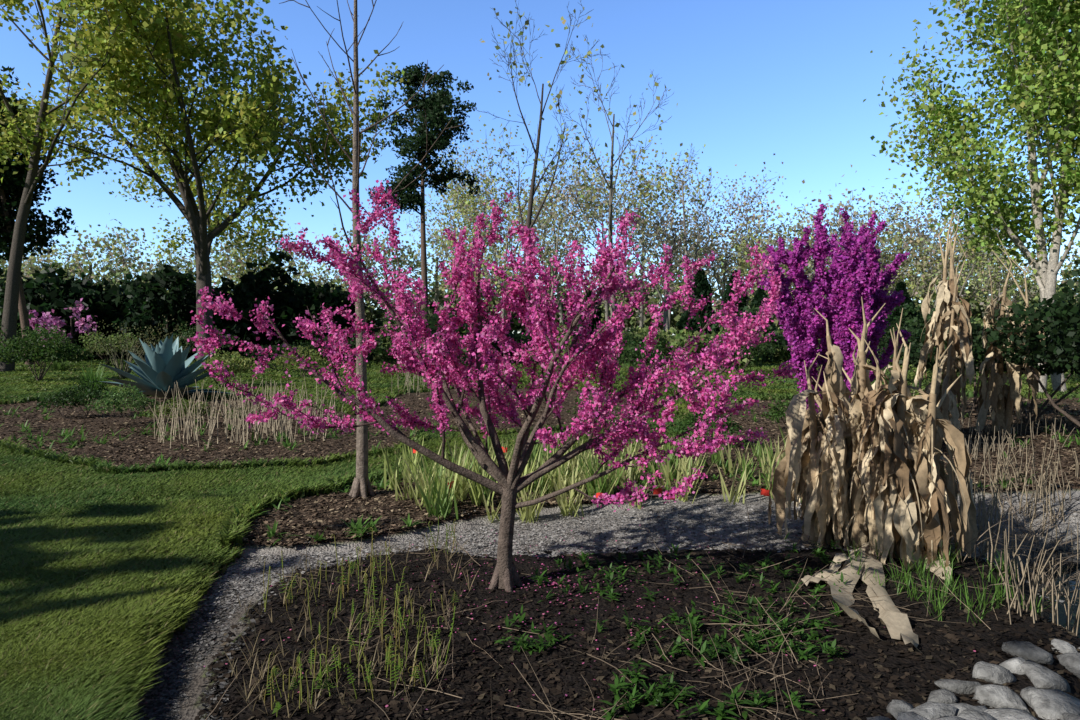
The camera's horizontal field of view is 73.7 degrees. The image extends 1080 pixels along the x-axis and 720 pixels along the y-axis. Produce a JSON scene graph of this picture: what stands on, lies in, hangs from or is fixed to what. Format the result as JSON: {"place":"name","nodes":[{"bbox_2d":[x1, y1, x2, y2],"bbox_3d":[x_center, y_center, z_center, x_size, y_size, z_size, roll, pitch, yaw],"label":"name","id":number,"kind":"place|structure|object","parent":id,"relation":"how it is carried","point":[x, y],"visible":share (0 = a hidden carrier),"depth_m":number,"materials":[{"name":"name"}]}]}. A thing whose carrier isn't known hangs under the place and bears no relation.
{"place":"outdoors","nodes":[
{"label":"outdoors","id":0,"kind":"place"},
{"bbox_2d":[0,337,1079,719],"bbox_3d":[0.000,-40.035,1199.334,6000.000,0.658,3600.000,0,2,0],"label":"ground","id":1,"kind":"structure","parent":0,"point":[394,537],"depth_m":4.36,"materials":[{"name":"soil"}]},
{"bbox_2d":[0,66,78,364],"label":"tree","id":2,"kind":"object","parent":1,"relation":"on","point":[12,184],"depth_m":35.66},
{"bbox_2d":[0,263,78,357],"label":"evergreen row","id":3,"kind":"object","parent":1,"relation":"on","point":[32,288],"depth_m":42.91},
{"bbox_2d":[2,233,88,301],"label":"tree","id":4,"kind":"object","parent":1,"relation":"on","point":[34,266],"depth_m":100.69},
{"bbox_2d":[0,327,94,380],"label":"green shrub","id":5,"kind":"object","parent":1,"relation":"on","point":[57,350],"depth_m":23.64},
{"bbox_2d":[17,322,83,365],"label":"shrub","id":6,"kind":"object","parent":1,"relation":"on","point":[58,333],"depth_m":34.05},
{"bbox_2d":[42,354,73,370],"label":"fountain grass","id":7,"kind":"object","parent":1,"relation":"on","point":[59,366],"depth_m":29.91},
{"bbox_2d":[0,294,118,359],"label":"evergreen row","id":8,"kind":"object","parent":1,"relation":"on","point":[59,304],"visible":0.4,"depth_m":42.51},
{"bbox_2d":[29,298,97,356],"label":"flowering shrub","id":9,"kind":"object","parent":1,"relation":"on","point":[55,322],"depth_m":39.79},
{"bbox_2d":[36,388,90,417],"bbox_3d":[-8.812,0.791,13.231,0.837,0.575,0.852,0,2,0],"label":"green mound","id":10,"kind":"object","parent":1,"relation":"on","point":[58,402],"depth_m":13.11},
{"bbox_2d":[0,0,165,371],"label":"leafy tree","id":11,"kind":"object","parent":1,"relation":"on","point":[10,311],"depth_m":30.22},
{"bbox_2d":[34,270,135,359],"bbox_3d":[-28.336,-2.521,45.211,6.451,6.164,6.269,0,2,0],"label":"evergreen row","id":12,"kind":"object","parent":1,"relation":"on","point":[96,295],"depth_m":44.43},
{"bbox_2d":[44,378,129,415],"bbox_3d":[-8.559,0.700,13.521,1.347,0.742,1.174,0,2,0],"label":"green mound","id":13,"kind":"object","parent":1,"relation":"on","point":[94,393],"depth_m":13.36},
{"bbox_2d":[61,360,113,397],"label":"fountain grass","id":14,"kind":"object","parent":1,"relation":"on","point":[91,375],"depth_m":17.46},
{"bbox_2d":[47,228,157,293],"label":"tree","id":15,"kind":"object","parent":1,"relation":"on","point":[105,268],"depth_m":95.98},
{"bbox_2d":[78,331,137,365],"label":"shrub","id":16,"kind":"object","parent":1,"relation":"on","point":[108,339],"depth_m":35.65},
{"bbox_2d":[76,320,159,377],"bbox_3d":[-14.506,-0.333,25.127,2.966,2.167,3.176,0,2,0],"label":"shrub","id":17,"kind":"object","parent":1,"relation":"on","point":[126,368],"depth_m":24.87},
{"bbox_2d":[72,213,168,290],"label":"tree","id":18,"kind":"object","parent":1,"relation":"on","point":[113,241],"depth_m":106.45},
{"bbox_2d":[84,383,162,413],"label":"shrub","id":19,"kind":"object","parent":1,"relation":"on","point":[118,401],"visible":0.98,"depth_m":12.09,"materials":[{"name":"green plant"}]},
{"bbox_2d":[113,273,170,356],"bbox_3d":[-27.319,-2.663,49.554,5.317,6.515,5.783,0,2,0],"label":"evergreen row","id":20,"kind":"object","parent":1,"relation":"on","point":[126,281],"visible":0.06,"depth_m":49.16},
{"bbox_2d":[112,260,195,351],"bbox_3d":[-22.542,-2.535,43.933,5.507,7.295,5.398,0,2,0],"label":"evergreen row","id":21,"kind":"object","parent":1,"relation":"on","point":[166,276],"depth_m":42.75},
{"bbox_2d":[106,315,209,361],"bbox_3d":[-14.237,-0.522,26.937,3.500,2.418,3.496,0,2,0],"label":"shrub","id":22,"kind":"object","parent":1,"relation":"on","point":[159,337],"depth_m":26.80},
{"bbox_2d":[133,244,195,292],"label":"tree","id":23,"kind":"object","parent":1,"relation":"on","point":[166,261],"depth_m":117.60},
{"bbox_2d":[98,334,232,397],"bbox_3d":[-8.767,0.138,16.915,3.053,1.548,2.702,0,2,0],"label":"agave","id":24,"kind":"object","parent":1,"relation":"on","point":[164,366],"visible":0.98,"depth_m":16.70,"materials":[{"name":"green plant"}]},
{"bbox_2d":[140,271,220,356],"bbox_3d":[-23.796,-2.486,49.401,6.153,7.639,5.752,0,2,0],"label":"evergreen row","id":25,"kind":"object","parent":1,"relation":"on","point":[217,288],"depth_m":48.46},
{"bbox_2d":[138,398,224,418],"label":"shrub","id":26,"kind":"object","parent":1,"relation":"on","point":[167,411],"visible":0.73,"depth_m":11.95,"materials":[{"name":"green plant"}]},
{"bbox_2d":[147,231,235,292],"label":"tree","id":27,"kind":"object","parent":1,"relation":"on","point":[190,264],"depth_m":115.83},
{"bbox_2d":[158,324,238,353],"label":"shrub","id":28,"kind":"object","parent":1,"relation":"on","point":[184,334],"depth_m":37.48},
{"bbox_2d":[0,0,409,360],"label":"tree","id":29,"kind":"object","parent":1,"relation":"on","point":[129,52],"depth_m":31.02,"materials":[{"name":"plant"}]},
{"bbox_2d":[188,348,260,387],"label":"shrub","id":30,"kind":"object","parent":1,"relation":"on","point":[227,359],"depth_m":20.76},
{"bbox_2d":[193,222,281,293],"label":"tree","id":31,"kind":"object","parent":1,"relation":"on","point":[222,263],"depth_m":94.20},
{"bbox_2d":[212,276,288,359],"bbox_3d":[-17.397,-1.933,42.477,5.039,6.158,5.498,0,2,0],"label":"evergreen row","id":32,"kind":"object","parent":1,"relation":"on","point":[218,320],"visible":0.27,"depth_m":41.68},
{"bbox_2d":[221,250,312,360],"bbox_3d":[-15.952,-2.469,42.250,5.828,7.875,5.565,0,2,0],"label":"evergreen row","id":33,"kind":"object","parent":1,"relation":"on","point":[265,276],"depth_m":41.12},
{"bbox_2d":[240,340,314,369],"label":"low shrub","id":34,"kind":"object","parent":1,"relation":"on","point":[273,349],"depth_m":29.58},
{"bbox_2d":[262,232,314,291],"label":"tree","id":35,"kind":"object","parent":1,"relation":"on","point":[290,262],"depth_m":118.15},
{"bbox_2d":[275,345,328,375],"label":"shrub","id":36,"kind":"object","parent":1,"relation":"on","point":[311,354],"depth_m":25.86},
{"bbox_2d":[284,253,344,301],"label":"tree","id":37,"kind":"object","parent":1,"relation":"on","point":[308,274],"depth_m":115.49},
{"bbox_2d":[278,278,371,359],"bbox_3d":[-12.392,-1.992,42.187,5.190,5.561,5.358,0,2,0],"label":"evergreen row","id":38,"kind":"object","parent":1,"relation":"on","point":[315,299],"depth_m":41.14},
{"bbox_2d":[293,327,382,366],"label":"low shrub","id":39,"kind":"object","parent":1,"relation":"on","point":[350,343],"depth_m":32.60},
{"bbox_2d":[315,220,387,301],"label":"tree","id":40,"kind":"object","parent":1,"relation":"on","point":[335,235],"depth_m":106.07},
{"bbox_2d":[260,0,467,498],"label":"thin bare tree","id":41,"kind":"object","parent":1,"relation":"on","point":[361,486],"visible":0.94,"depth_m":6.55,"materials":[{"name":"brown plant"}]},
{"bbox_2d":[345,220,418,317],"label":"tree","id":42,"kind":"object","parent":1,"relation":"on","point":[388,253],"depth_m":111.12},
{"bbox_2d":[346,319,427,361],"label":"shrub","id":43,"kind":"object","parent":1,"relation":"on","point":[379,322],"depth_m":42.56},
{"bbox_2d":[367,314,432,364],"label":"shrub","id":44,"kind":"object","parent":1,"relation":"on","point":[382,355],"depth_m":36.93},
{"bbox_2d":[363,62,482,324],"bbox_3d":[-8.478,-10.988,51.806,8.631,21.660,9.188,0,2,0],"label":"tree","id":45,"kind":"object","parent":1,"relation":"on","point":[436,118],"depth_m":51.58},
{"bbox_2d":[393,215,484,315],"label":"tree","id":46,"kind":"object","parent":1,"relation":"on","point":[418,265],"depth_m":111.14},
{"bbox_2d":[412,307,477,363],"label":"shrub","id":47,"kind":"object","parent":1,"relation":"on","point":[432,320],"visible":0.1,"depth_m":36.98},
{"bbox_2d":[421,334,482,374],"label":"shrub","id":48,"kind":"object","parent":1,"relation":"on","point":[462,354],"depth_m":21.52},
{"bbox_2d":[396,156,520,282],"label":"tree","id":49,"kind":"object","parent":1,"relation":"on","point":[466,185],"depth_m":83.33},
{"bbox_2d":[429,242,499,312],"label":"tree","id":50,"kind":"object","parent":1,"relation":"on","point":[443,286],"depth_m":107.90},
{"bbox_2d":[410,110,537,321],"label":"tree","id":51,"kind":"object","parent":1,"relation":"on","point":[464,195],"depth_m":75.76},
{"bbox_2d":[181,180,798,591],"bbox_3d":[-0.237,0.160,4.589,3.663,2.588,2.291,0,2,0],"label":"redbud","id":52,"kind":"object","parent":1,"relation":"on","point":[584,363],"depth_m":4.30,"materials":[{"name":"plant"}]},
{"bbox_2d":[428,155,563,320],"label":"tree","id":53,"kind":"object","parent":1,"relation":"on","point":[491,250],"depth_m":71.52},
{"bbox_2d":[482,329,531,361],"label":"shrub","id":54,"kind":"object","parent":1,"relation":"on","point":[515,335],"visible":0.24,"depth_m":37.55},
{"bbox_2d":[484,248,532,318],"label":"tree","id":55,"kind":"object","parent":1,"relation":"on","point":[501,282],"depth_m":111.61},
{"bbox_2d":[0,350,1079,719],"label":"lawn grass","id":56,"kind":"structure","parent":1,"relation":"on","point":[106,574],"depth_m":5.79,"materials":[{"name":"plant"}]},
{"bbox_2d":[0,392,1079,719],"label":"mulch chips","id":57,"kind":"object","parent":1,"relation":"on","point":[290,530],"visible":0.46,"depth_m":3.85,"materials":[{"name":"wood"}]},
{"bbox_2d":[758,397,791,427],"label":"shrub","id":58,"kind":"object","parent":57,"relation":"on","point":[773,411],"depth_m":11.49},
{"bbox_2d":[0,393,1079,544],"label":"mulch bed","id":59,"kind":"object","parent":1,"relation":"on","point":[358,529],"visible":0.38,"depth_m":9.75,"materials":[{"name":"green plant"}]},
{"bbox_2d":[0,252,1079,339],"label":"horizon woodland","id":60,"kind":"object","parent":1,"relation":"on","point":[371,312],"depth_m":128.62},
{"bbox_2d":[473,1,610,340],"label":"bare tree","id":61,"kind":"object","parent":1,"relation":"on","point":[529,225],"depth_m":49.75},
{"bbox_2d":[506,231,590,313],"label":"tree","id":62,"kind":"object","parent":1,"relation":"on","point":[548,263],"depth_m":107.59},
{"bbox_2d":[481,108,618,334],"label":"tree","id":63,"kind":"object","parent":1,"relation":"on","point":[559,183],"depth_m":79.98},
{"bbox_2d":[504,156,632,308],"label":"tree","id":64,"kind":"object","parent":1,"relation":"on","point":[567,195],"depth_m":66.06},
{"bbox_2d":[182,512,975,710],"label":"fallen petals","id":65,"kind":"object","parent":1,"relation":"on","point":[552,583],"visible":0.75,"depth_m":4.35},
{"bbox_2d":[164,491,1003,719],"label":"dead twigs","id":66,"kind":"object","parent":1,"relation":"on","point":[595,713],"visible":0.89,"depth_m":3.48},
{"bbox_2d":[378,417,801,522],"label":"iris plants","id":67,"kind":"object","parent":1,"relation":"on","point":[437,480],"visible":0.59,"depth_m":6.93,"materials":[{"name":"green plant"}]},
{"bbox_2d":[412,447,768,522],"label":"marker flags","id":68,"kind":"object","parent":1,"relation":"on","point":[764,492],"visible":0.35,"depth_m":6.19},
{"bbox_2d":[570,290,611,353],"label":"cedar","id":69,"kind":"object","parent":1,"relation":"on","point":[596,318],"visible":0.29,"depth_m":49.47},
{"bbox_2d":[559,256,623,326],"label":"tree","id":70,"kind":"object","parent":1,"relation":"on","point":[565,289],"depth_m":115.13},
{"bbox_2d":[127,484,1079,719],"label":"path gravel","id":71,"kind":"structure","parent":1,"relation":"on","point":[166,697],"depth_m":5.11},
{"bbox_2d":[539,24,677,330],"bbox_3d":[4.779,-11.861,53.119,9.783,23.330,12.407,0,2,0],"label":"bare tree","id":72,"kind":"object","parent":1,"relation":"on","point":[610,225],"depth_m":52.75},
{"bbox_2d":[149,364,1079,637],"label":"dry perennial stems","id":73,"kind":"object","parent":1,"relation":"on","point":[991,528],"visible":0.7,"depth_m":6.67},
{"bbox_2d":[534,120,699,321],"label":"tree","id":74,"kind":"object","parent":1,"relation":"on","point":[625,184],"depth_m":71.36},
{"bbox_2d":[582,257,659,323],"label":"tree","id":75,"kind":"object","parent":1,"relation":"on","point":[637,317],"depth_m":104.60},
{"bbox_2d":[607,331,650,361],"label":"shrub","id":76,"kind":"object","parent":1,"relation":"on","point":[635,337],"visible":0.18,"depth_m":38.80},
{"bbox_2d":[223,514,1051,719],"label":"bed weeds","id":77,"kind":"object","parent":1,"relation":"on","point":[656,698],"visible":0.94,"depth_m":3.68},
{"bbox_2d":[608,337,673,372],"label":"shrub","id":78,"kind":"object","parent":1,"relation":"on","point":[625,357],"depth_m":23.74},
{"bbox_2d":[621,326,671,355],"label":"shrub","id":79,"kind":"object","parent":1,"relation":"on","point":[645,330],"visible":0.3,"depth_m":51.31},
{"bbox_2d":[585,141,717,338],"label":"tree","id":80,"kind":"object","parent":1,"relation":"on","point":[667,197],"depth_m":72.97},
{"bbox_2d":[613,178,721,331],"bbox_3d":[10.426,-7.415,57.822,9.486,14.135,8.747,0,2,0],"label":"tree","id":81,"kind":"object","parent":1,"relation":"on","point":[665,235],"depth_m":57.64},
{"bbox_2d":[626,233,712,328],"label":"tree","id":82,"kind":"object","parent":1,"relation":"on","point":[658,242],"depth_m":117.87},
{"bbox_2d":[647,144,729,300],"bbox_3d":[12.944,-9.338,62.499,7.965,17.624,4.536,-2,3,-42],"label":"bare tree","id":83,"kind":"object","parent":1,"relation":"on","point":[684,224],"depth_m":62.38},
{"bbox_2d":[669,269,717,352],"bbox_3d":[9.810,-2.766,43.987,3.729,5.650,3.776,0,2,0],"label":"cedar","id":84,"kind":"object","parent":1,"relation":"on","point":[703,287],"depth_m":43.39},
{"bbox_2d":[669,329,721,369],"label":"shrub","id":85,"kind":"object","parent":1,"relation":"on","point":[677,341],"visible":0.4,"depth_m":31.70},
{"bbox_2d":[648,220,743,311],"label":"tree","id":86,"kind":"object","parent":1,"relation":"on","point":[717,235],"depth_m":108.87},
{"bbox_2d":[651,220,758,303],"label":"tree","id":87,"kind":"object","parent":1,"relation":"on","point":[719,272],"depth_m":84.21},
{"bbox_2d":[674,405,742,436],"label":"shrub","id":88,"kind":"object","parent":1,"relation":"on","point":[691,420],"depth_m":9.87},
{"bbox_2d":[653,153,787,309],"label":"tree","id":89,"kind":"object","parent":1,"relation":"on","point":[747,218],"depth_m":79.28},
{"bbox_2d":[710,269,753,333],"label":"cedar","id":90,"kind":"object","parent":1,"relation":"on","point":[742,304],"visible":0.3,"depth_m":39.57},
{"bbox_2d":[705,334,777,372],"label":"shrub","id":91,"kind":"object","parent":1,"relation":"on","point":[763,347],"depth_m":27.64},
{"bbox_2d":[711,315,771,366],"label":"shrub","id":92,"kind":"object","parent":1,"relation":"on","point":[743,361],"depth_m":34.56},
{"bbox_2d":[711,304,789,363],"bbox_3d":[10.985,-0.984,38.431,5.119,3.950,5.364,0,2,0],"label":"shrub","id":93,"kind":"object","parent":1,"relation":"on","point":[765,359],"depth_m":37.61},
{"bbox_2d":[700,202,814,318],"bbox_3d":[18.400,-6.795,60.557,8.974,12.706,9.175,0,2,0],"label":"tree","id":94,"kind":"object","parent":1,"relation":"on","point":[755,240],"depth_m":60.51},
{"bbox_2d":[749,287,780,343],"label":"cedar","id":95,"kind":"object","parent":1,"relation":"on","point":[759,297],"visible":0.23,"depth_m":45.57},
{"bbox_2d":[740,223,812,322],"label":"tree","id":96,"kind":"object","parent":1,"relation":"on","point":[770,258],"depth_m":100.17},
{"bbox_2d":[769,329,791,361],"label":"shrub","id":97,"kind":"object","parent":1,"relation":"on","point":[784,355],"visible":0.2,"depth_m":39.41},
{"bbox_2d":[743,208,828,298],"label":"tree","id":98,"kind":"object","parent":1,"relation":"on","point":[786,237],"depth_m":69.82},
{"bbox_2d":[764,192,843,314],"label":"tree","id":99,"kind":"object","parent":1,"relation":"on","point":[800,231],"depth_m":67.91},
{"bbox_2d":[757,204,911,441],"bbox_3d":[3.679,-0.322,9.066,1.874,3.182,1.946,1,2,21],"label":"purple flowering tree","id":100,"kind":"object","parent":1,"relation":"on","point":[866,278],"depth_m":8.62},
{"bbox_2d":[763,165,914,298],"bbox_3d":[23.665,-7.829,58.582,10.058,14.878,12.445,0,2,0],"label":"tree","id":101,"kind":"object","parent":1,"relation":"on","point":[836,210],"depth_m":58.37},
{"bbox_2d":[768,297,977,568],"bbox_3d":[2.528,0.559,5.487,1.400,2.052,1.444,1,2,36],"label":"dried banana clump","id":102,"kind":"object","parent":1,"relation":"on","point":[869,466],"visible":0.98,"depth_m":5.08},
{"bbox_2d":[791,180,960,293],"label":"tree","id":103,"kind":"object","parent":1,"relation":"on","point":[900,240],"depth_m":75.93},
{"bbox_2d":[798,541,953,652],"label":"fallen banana leaves","id":104,"kind":"object","parent":1,"relation":"on","point":[895,620],"visible":0.82,"depth_m":4.36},
{"bbox_2d":[829,190,956,300],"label":"tree","id":105,"kind":"object","parent":1,"relation":"on","point":[892,241],"depth_m":74.12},
{"bbox_2d":[878,281,918,356],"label":"cedar","id":106,"kind":"object","parent":1,"relation":"on","point":[901,285],"depth_m":41.48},
{"bbox_2d":[877,302,935,372],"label":"shrub","id":107,"kind":"object","parent":1,"relation":"on","point":[910,321],"depth_m":21.49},
{"bbox_2d":[881,210,990,310],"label":"tree","id":108,"kind":"object","parent":1,"relation":"on","point":[923,295],"depth_m":93.33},
{"bbox_2d":[913,205,974,431],"bbox_3d":[6.154,-0.620,10.937,0.822,3.622,1.287,1,2,32],"label":"dried banana clump","id":109,"kind":"object","parent":1,"relation":"on","point":[943,321],"visible":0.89,"depth_m":10.80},
{"bbox_2d":[884,182,1006,305],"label":"tree","id":110,"kind":"object","parent":1,"relation":"on","point":[924,237],"depth_m":69.66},
{"bbox_2d":[911,203,1009,301],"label":"tree","id":111,"kind":"object","parent":1,"relation":"on","point":[960,253],"depth_m":65.35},
{"bbox_2d":[915,231,1017,310],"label":"tree","id":112,"kind":"object","parent":1,"relation":"on","point":[972,298],"depth_m":95.91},
{"bbox_2d":[863,0,1079,391],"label":"birch","id":113,"kind":"object","parent":1,"relation":"on","point":[941,111],"depth_m":19.04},
{"bbox_2d":[867,600,1079,719],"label":"rocks","id":114,"kind":"object","parent":1,"relation":"on","point":[1049,699],"visible":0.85,"depth_m":3.02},
{"bbox_2d":[914,323,1033,410],"bbox_3d":[8.768,0.097,14.478,2.751,1.901,2.763,0,2,0],"label":"green shrub","id":115,"kind":"object","parent":1,"relation":"on","point":[975,404],"depth_m":14.43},
{"bbox_2d":[877,298,1079,423],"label":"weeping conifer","id":116,"kind":"object","parent":1,"relation":"on","point":[1047,370],"depth_m":12.48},
{"bbox_2d":[961,251,1025,321],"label":"tree","id":117,"kind":"object","parent":1,"relation":"on","point":[981,302],"depth_m":113.73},
{"bbox_2d":[945,211,1060,315],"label":"tree","id":118,"kind":"object","parent":1,"relation":"on","point":[1002,281],"depth_m":79.67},
{"bbox_2d":[928,0,1079,391],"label":"birch","id":119,"kind":"object","parent":1,"relation":"on","point":[1022,207],"depth_m":18.08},
{"bbox_2d":[975,237,1049,433],"bbox_3d":[7.248,-0.392,11.088,0.702,3.175,0.984,-1,2,-23],"label":"dried banana clump","id":120,"kind":"object","parent":1,"relation":"on","point":[999,395],"visible":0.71,"depth_m":11.17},
{"bbox_2d":[953,0,1079,202],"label":"tree","id":121,"kind":"object","parent":1,"relation":"on","point":[1004,90],"depth_m":18.78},
{"bbox_2d":[978,260,1079,427],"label":"shrub","id":122,"kind":"object","parent":1,"relation":"on","point":[1064,318],"depth_m":10.04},
{"bbox_2d":[1006,260,1078,306],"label":"tree","id":123,"kind":"object","parent":1,"relation":"on","point":[1031,291],"depth_m":115.35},
{"bbox_2d":[1057,240,1079,293],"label":"tree","id":124,"kind":"object","parent":1,"relation":"on","point":[1069,267],"depth_m":107.33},
{"bbox_2d":[0,0,1079,334],"label":"sky","id":125,"kind":"structure","parent":0,"point":[750,81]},
{"bbox_2d":[1021,549,1079,637],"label":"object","id":126,"kind":"structure","parent":0,"point":[1071,566],"depth_m":5.62,"materials":[{"name":"brown plant"}]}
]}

